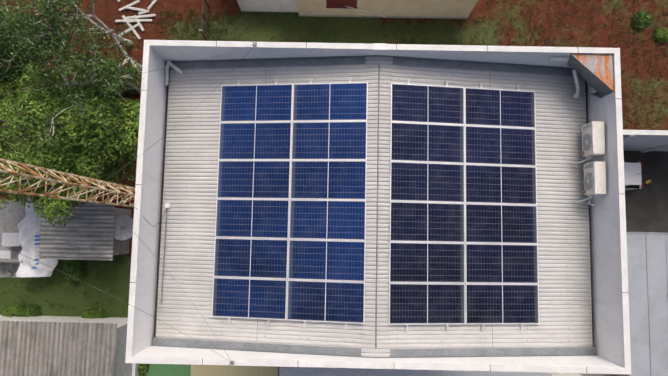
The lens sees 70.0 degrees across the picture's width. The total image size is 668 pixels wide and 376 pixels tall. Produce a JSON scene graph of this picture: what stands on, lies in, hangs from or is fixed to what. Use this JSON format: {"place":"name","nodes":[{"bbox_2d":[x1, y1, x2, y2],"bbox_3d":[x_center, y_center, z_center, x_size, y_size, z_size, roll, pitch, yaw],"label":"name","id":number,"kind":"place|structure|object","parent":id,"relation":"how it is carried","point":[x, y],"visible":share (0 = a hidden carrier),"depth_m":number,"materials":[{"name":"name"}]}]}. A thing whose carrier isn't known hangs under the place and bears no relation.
{"place":"outdoors","nodes":[
{"label":"outdoors","id":0,"kind":"place"},
{"bbox_2d":[0,315,131,375],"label":"house walls","id":1,"kind":"structure","parent":0,"point":[122,368],"depth_m":26.97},
{"bbox_2d":[0,321,116,375],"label":"house roof","id":2,"kind":"structure","parent":1,"relation":"on","point":[31,348],"depth_m":25.17,"materials":[{"name":"grey metal"}]},
{"bbox_2d":[112,208,131,254],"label":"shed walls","id":3,"kind":"structure","parent":0,"point":[120,247],"depth_m":27.62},
{"bbox_2d":[39,203,114,260],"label":"shed roof","id":4,"kind":"structure","parent":3,"relation":"on","point":[86,232],"depth_m":26.31,"materials":[{"name":"grey metal"}]},
{"bbox_2d":[110,97,139,117],"bbox_3d":[-12.912,-4.577,28.609,3.412,2.252,2.024,1,85,0],"label":"foliage","id":5,"kind":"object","parent":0,"point":[120,102],"depth_m":28.38,"materials":[{"name":"green plant"}]},
{"bbox_2d":[237,0,297,11],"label":"annex walls","id":6,"kind":"structure","parent":0,"point":[268,5],"depth_m":29.41,"materials":[{"name":"white paint"}]},
{"bbox_2d":[0,0,667,375],"bbox_3d":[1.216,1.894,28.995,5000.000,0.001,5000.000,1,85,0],"label":"ground","id":7,"kind":"structure","parent":0,"point":[152,28],"depth_m":30.02,"materials":[{"name":"green plant"}]},
{"bbox_2d":[0,258,22,262],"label":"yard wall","id":8,"kind":"structure","parent":7,"relation":"on","point":[9,260],"depth_m":27.70,"materials":[{"name":"concrete"}]},
{"bbox_2d":[16,198,57,276],"bbox_3d":[-17.279,2.874,27.702,2.186,1.022,4.513,1,85,0],"label":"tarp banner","id":9,"kind":"object","parent":8,"relation":"on","point":[28,226],"visible":0.71,"depth_m":27.56,"materials":[{"name":"white plastic"}]},
{"bbox_2d":[32,235,39,268],"bbox_3d":[-17.029,3.659,27.314,0.358,0.010,1.940,1,85,0],"label":"printed tarp","id":10,"kind":"object","parent":9,"relation":"on","point":[36,244],"visible":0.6,"depth_m":27.35,"materials":[{"name":"blue plastic"}]},
{"bbox_2d":[2,302,26,316],"bbox_3d":[-18.956,7.581,28.244,1.735,0.815,1.637,1,85,0],"label":"plant","id":11,"kind":"object","parent":7,"relation":"on","point":[14,310],"depth_m":28.23,"materials":[{"name":"green plant"}]},
{"bbox_2d":[0,200,39,277],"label":"shed yard slab","id":12,"kind":"structure","parent":7,"relation":"on","point":[12,215],"depth_m":29.08,"materials":[{"name":"concrete"}]},
{"bbox_2d":[0,233,20,258],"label":"yard appliances","id":13,"kind":"object","parent":12,"relation":"on","point":[9,239],"visible":0.56,"depth_m":28.23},
{"bbox_2d":[19,303,41,316],"bbox_3d":[-18.088,7.513,28.341,1.276,0.665,1.287,1,85,0],"label":"plant","id":14,"kind":"object","parent":7,"relation":"on","point":[34,312],"depth_m":28.31,"materials":[{"name":"green plant"}]},
{"bbox_2d":[0,0,67,83],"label":"tree","id":15,"kind":"object","parent":7,"relation":"on","point":[19,72],"depth_m":24.17,"materials":[{"name":"green plant"}]},
{"bbox_2d":[0,74,77,209],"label":"bright tree","id":16,"kind":"object","parent":7,"relation":"on","point":[9,98],"visible":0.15,"depth_m":23.43,"materials":[{"name":"green plant"}]},
{"bbox_2d":[0,257,130,317],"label":"lawn tufts","id":17,"kind":"object","parent":7,"relation":"on","point":[89,295],"visible":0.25,"depth_m":28.66,"materials":[{"name":"green plant"}]},
{"bbox_2d":[0,158,134,207],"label":"lattice mast","id":18,"kind":"object","parent":7,"relation":"on","point":[40,177],"visible":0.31,"depth_m":9.32,"materials":[{"name":"metal"}]},
{"bbox_2d":[0,0,137,87],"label":"pale tree","id":19,"kind":"object","parent":7,"relation":"on","point":[77,40],"depth_m":21.97,"materials":[{"name":"green plant"}]},
{"bbox_2d":[0,46,139,226],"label":"bright tree","id":20,"kind":"object","parent":7,"relation":"on","point":[83,152],"depth_m":21.72,"materials":[{"name":"green plant"}]},
{"bbox_2d":[0,0,142,153],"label":"pale tree","id":21,"kind":"object","parent":7,"relation":"on","point":[71,69],"depth_m":20.66,"materials":[{"name":"green plant"}]},
{"bbox_2d":[63,260,88,285],"bbox_3d":[-15.515,4.956,28.380,1.549,1.032,1.819,1,85,0],"label":"lawn plant","id":22,"kind":"object","parent":7,"relation":"on","point":[76,266],"depth_m":28.34,"materials":[{"name":"green plant"}]},
{"bbox_2d":[81,304,105,318],"bbox_3d":[-14.383,7.618,28.259,1.477,0.736,1.488,1,85,0],"label":"plant","id":23,"kind":"object","parent":7,"relation":"on","point":[93,313],"depth_m":28.23,"materials":[{"name":"green plant"}]},
{"bbox_2d":[95,311,108,317],"bbox_3d":[-13.930,7.798,28.344,1.071,0.550,1.081,1,85,0],"label":"plant","id":24,"kind":"object","parent":7,"relation":"on","point":[105,315],"visible":0.29,"depth_m":28.35,"materials":[{"name":"green plant"}]},
{"bbox_2d":[74,62,130,101],"bbox_3d":[-14.105,-6.505,28.571,3.440,2.660,2.720,1,85,0],"label":"foliage","id":25,"kind":"object","parent":7,"relation":"on","point":[80,77],"depth_m":28.46,"materials":[{"name":"green plant"}]},
{"bbox_2d":[72,80,140,93],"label":"garden wall","id":26,"kind":"structure","parent":7,"relation":"on","point":[135,90],"depth_m":28.70,"materials":[{"name":"concrete"}]},
{"bbox_2d":[114,214,132,240],"bbox_3d":[-11.999,2.312,27.795,1.466,2.468,1.504,1,85,0],"label":"satellite dish","id":27,"kind":"object","parent":7,"relation":"on","point":[124,231],"visible":0.79,"depth_m":27.26,"materials":[{"name":"grey metal"}]},
{"bbox_2d":[1,42,256,364],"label":"guy wires","id":28,"kind":"object","parent":7,"relation":"on","point":[254,44],"visible":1,"depth_m":11.00,"materials":[{"name":"grey metal"}]},
{"bbox_2d":[115,0,157,39],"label":"broken posts","id":29,"kind":"object","parent":7,"relation":"on","point":[129,19],"visible":0.96,"depth_m":30.11,"materials":[{"name":"wood"}]},
{"bbox_2d":[138,363,149,375],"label":"plant","id":30,"kind":"object","parent":7,"relation":"on","point":[142,371],"visible":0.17,"depth_m":27.97,"materials":[{"name":"green plant"}]},
{"bbox_2d":[102,0,230,46],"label":"weeds","id":31,"kind":"object","parent":7,"relation":"on","point":[168,18],"visible":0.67,"depth_m":30.15,"materials":[{"name":"green plant"}]},
{"bbox_2d":[199,0,209,40],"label":"vine","id":32,"kind":"object","parent":7,"relation":"on","point":[205,19],"visible":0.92,"depth_m":29.31,"materials":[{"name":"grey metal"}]},
{"bbox_2d":[157,8,486,45],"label":"weeds","id":33,"kind":"object","parent":7,"relation":"on","point":[323,34],"visible":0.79,"depth_m":30.04,"materials":[{"name":"green plant"}]},
{"bbox_2d":[80,1,664,123],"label":"stones","id":34,"kind":"object","parent":7,"relation":"on","point":[500,40],"visible":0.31,"depth_m":29.92,"materials":[{"name":"stone"}]},
{"bbox_2d":[131,363,614,375],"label":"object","id":35,"kind":"object","parent":7,"relation":"on","point":[168,370],"visible":0.06,"depth_m":28.22,"materials":[{"name":"green tile"}]},
{"bbox_2d":[191,365,277,375],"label":"cream canopy","id":36,"kind":"object","parent":35,"relation":"on","point":[212,370],"visible":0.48,"depth_m":25.14,"materials":[{"name":"beige fabric"}]},
{"bbox_2d":[631,11,651,30],"bbox_3d":[19.258,-10.498,29.753,1.298,0.646,1.258,1,85,0],"label":"plant","id":37,"kind":"object","parent":7,"relation":"on","point":[643,20],"visible":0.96,"depth_m":29.74,"materials":[{"name":"green plant"}]},
{"bbox_2d":[623,130,667,152],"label":"yard wall","id":38,"kind":"structure","parent":7,"relation":"on","point":[642,141],"depth_m":26.14,"materials":[{"name":"white paint"}]},
{"bbox_2d":[624,151,667,232],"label":"asphalt yard","id":39,"kind":"structure","parent":7,"relation":"on","point":[646,206],"depth_m":29.01,"materials":[{"name":"grey asphalt"}]},
{"bbox_2d":[624,161,645,190],"bbox_3d":[16.333,-0.796,28.272,3.920,1.738,2.040,1,85,0],"label":"car","id":40,"kind":"object","parent":39,"relation":"on","point":[632,175],"visible":0.35,"depth_m":27.71,"materials":[{"name":"paint"}]},
{"bbox_2d":[652,27,667,43],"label":"plant","id":41,"kind":"object","parent":7,"relation":"on","point":[661,33],"visible":0.98,"depth_m":29.66,"materials":[{"name":"green plant"}]},
{"bbox_2d":[132,46,623,367],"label":"building walls","id":42,"kind":"structure","parent":0,"point":[606,284],"depth_m":12.32,"materials":[{"name":"paint"}]},
{"bbox_2d":[156,64,364,347],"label":"roof","id":43,"kind":"structure","parent":42,"relation":"attached to","point":[196,134],"depth_m":12.89,"materials":[{"name":"grey metal"}]},
{"bbox_2d":[160,203,169,303],"bbox_3d":[-4.567,1.765,12.893,0.125,0.072,2.710,1,85,0],"label":"conduit pipe","id":44,"kind":"object","parent":43,"relation":"on","point":[167,205],"visible":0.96,"depth_m":12.90,"materials":[{"name":"plastic"}]},
{"bbox_2d":[165,61,183,85],"bbox_3d":[-4.576,-3.148,13.281,0.507,0.214,0.620,37,86,3],"label":"drain pipe","id":45,"kind":"object","parent":43,"relation":"on","point":[172,65],"visible":0.96,"depth_m":13.27,"materials":[{"name":"plastic"}]},
{"bbox_2d":[212,77,367,328],"bbox_3d":[-1.161,0.300,12.537,3.979,0.540,6.530,1,85,0],"label":"solar array","id":46,"kind":"object","parent":43,"relation":"on","point":[322,160],"visible":1,"depth_m":12.51,"materials":[{"name":"glass"}]},
{"bbox_2d":[361,56,392,356],"bbox_3d":[1.120,0.375,12.305,0.720,0.083,7.752,1,85,0],"label":"ridge cap","id":47,"kind":"object","parent":43,"relation":"on","point":[368,325],"visible":0.69,"depth_m":12.27,"materials":[{"name":"grey metal"}]},
{"bbox_2d":[154,69,593,346],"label":"gutters","id":48,"kind":"object","parent":42,"relation":"attached to","point":[158,263],"visible":0.03,"depth_m":13.11,"materials":[{"name":"grey metal"}]},
{"bbox_2d":[151,55,597,357],"bbox_3d":[1.121,0.403,12.612,11.820,0.849,7.756,1,85,0],"label":"flashing","id":49,"kind":"object","parent":42,"relation":"attached to","point":[394,353],"visible":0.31,"depth_m":12.58,"materials":[{"name":"grey metal"}]},
{"bbox_2d":[125,40,630,374],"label":"parapet coping","id":50,"kind":"object","parent":42,"relation":"on","point":[129,358],"visible":0.98,"depth_m":11.72,"materials":[{"name":"white concrete"}]},
{"bbox_2d":[130,41,625,371],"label":"coping joints","id":51,"kind":"object","parent":50,"relation":"on","point":[396,49],"visible":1,"depth_m":11.86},
{"bbox_2d":[373,43,386,49],"bbox_3d":[1.176,-3.601,12.141,0.340,0.006,0.170,1,85,0],"label":"cap","id":52,"kind":"object","parent":50,"relation":"on","point":[380,46],"visible":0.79,"depth_m":12.14,"materials":[{"name":"plastic"}]},
{"bbox_2d":[390,64,592,348],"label":"roof","id":53,"kind":"structure","parent":42,"relation":"attached to","point":[558,254],"depth_m":12.82,"materials":[{"name":"white metal"}]},
{"bbox_2d":[389,78,538,330],"bbox_3d":[3.429,0.398,12.505,3.979,0.540,6.525,1,85,0],"label":"solar array","id":54,"kind":"object","parent":53,"relation":"on","point":[423,278],"visible":1,"depth_m":12.48,"materials":[{"name":"glass"}]},
{"bbox_2d":[551,57,580,98],"bbox_3d":[6.233,-3.016,12.777,1.342,0.961,0.340,38,86,3],"label":"drain pipe","id":55,"kind":"object","parent":53,"relation":"on","point":[576,94],"visible":1,"depth_m":12.68,"materials":[{"name":"plastic"}]},
{"bbox_2d":[571,124,591,163],"bbox_3d":[6.774,-1.107,12.759,0.598,0.797,1.098,1,85,0],"label":"air conditioner","id":56,"kind":"object","parent":42,"relation":"attached to","point":[587,141],"visible":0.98,"depth_m":12.67,"materials":[{"name":"grey metal"}]},
{"bbox_2d":[573,164,594,205],"bbox_3d":[6.763,-0.071,12.665,0.578,0.797,1.078,1,85,0],"label":"air conditioner","id":57,"kind":"object","parent":42,"relation":"attached to","point":[588,180],"visible":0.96,"depth_m":12.58,"materials":[{"name":"grey metal"}]},
{"bbox_2d":[567,54,613,97],"bbox_3d":[6.558,-2.897,12.496,1.083,0.773,0.974,1,85,0],"label":"metal sheet","id":58,"kind":"object","parent":42,"relation":"attached to","point":[595,71],"visible":0.9,"depth_m":12.15,"materials":[{"name":"metal"}]},
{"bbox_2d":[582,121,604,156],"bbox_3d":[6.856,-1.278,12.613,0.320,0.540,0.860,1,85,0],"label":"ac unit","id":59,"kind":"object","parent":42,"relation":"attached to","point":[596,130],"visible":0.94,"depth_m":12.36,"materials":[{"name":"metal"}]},
{"bbox_2d":[584,161,606,195],"bbox_3d":[6.845,-0.242,12.518,0.300,0.540,0.840,1,85,0],"label":"ac unit","id":60,"kind":"object","parent":42,"relation":"attached to","point":[597,169],"visible":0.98,"depth_m":12.27,"materials":[{"name":"metal"}]},
{"bbox_2d":[296,0,477,18],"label":"house walls","id":61,"kind":"structure","parent":0,"point":[446,9],"depth_m":28.89,"materials":[{"name":"beige paint"}]},
{"bbox_2d":[346,6,384,16],"bbox_3d":[1.953,-10.818,29.262,2.481,1.399,0.070,1,85,0],"label":"house pipe","id":62,"kind":"object","parent":61,"relation":"attached to","point":[366,11],"visible":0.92,"depth_m":29.19,"materials":[{"name":"grey metal"}]},
{"bbox_2d":[484,0,667,129],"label":"weeds","id":63,"kind":"object","parent":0,"point":[665,52],"visible":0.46,"depth_m":29.88,"materials":[{"name":"green plant"}]},
{"bbox_2d":[613,232,667,375],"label":"concrete pavement","id":64,"kind":"structure","parent":0,"point":[647,258],"depth_m":24.92,"materials":[{"name":"grey concrete"}]},
{"bbox_3d":[4.079,11.224,24.294,13.725,0.240,3.750,1,85,0],"label":"canopy frame","id":65,"kind":"object","parent":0,"visible":0},
{"bbox_2d":[279,367,550,375],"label":"neighboring roof","id":66,"kind":"structure","parent":65,"relation":"on","point":[314,371],"depth_m":24.32,"materials":[{"name":"grey metal"}]}
]}

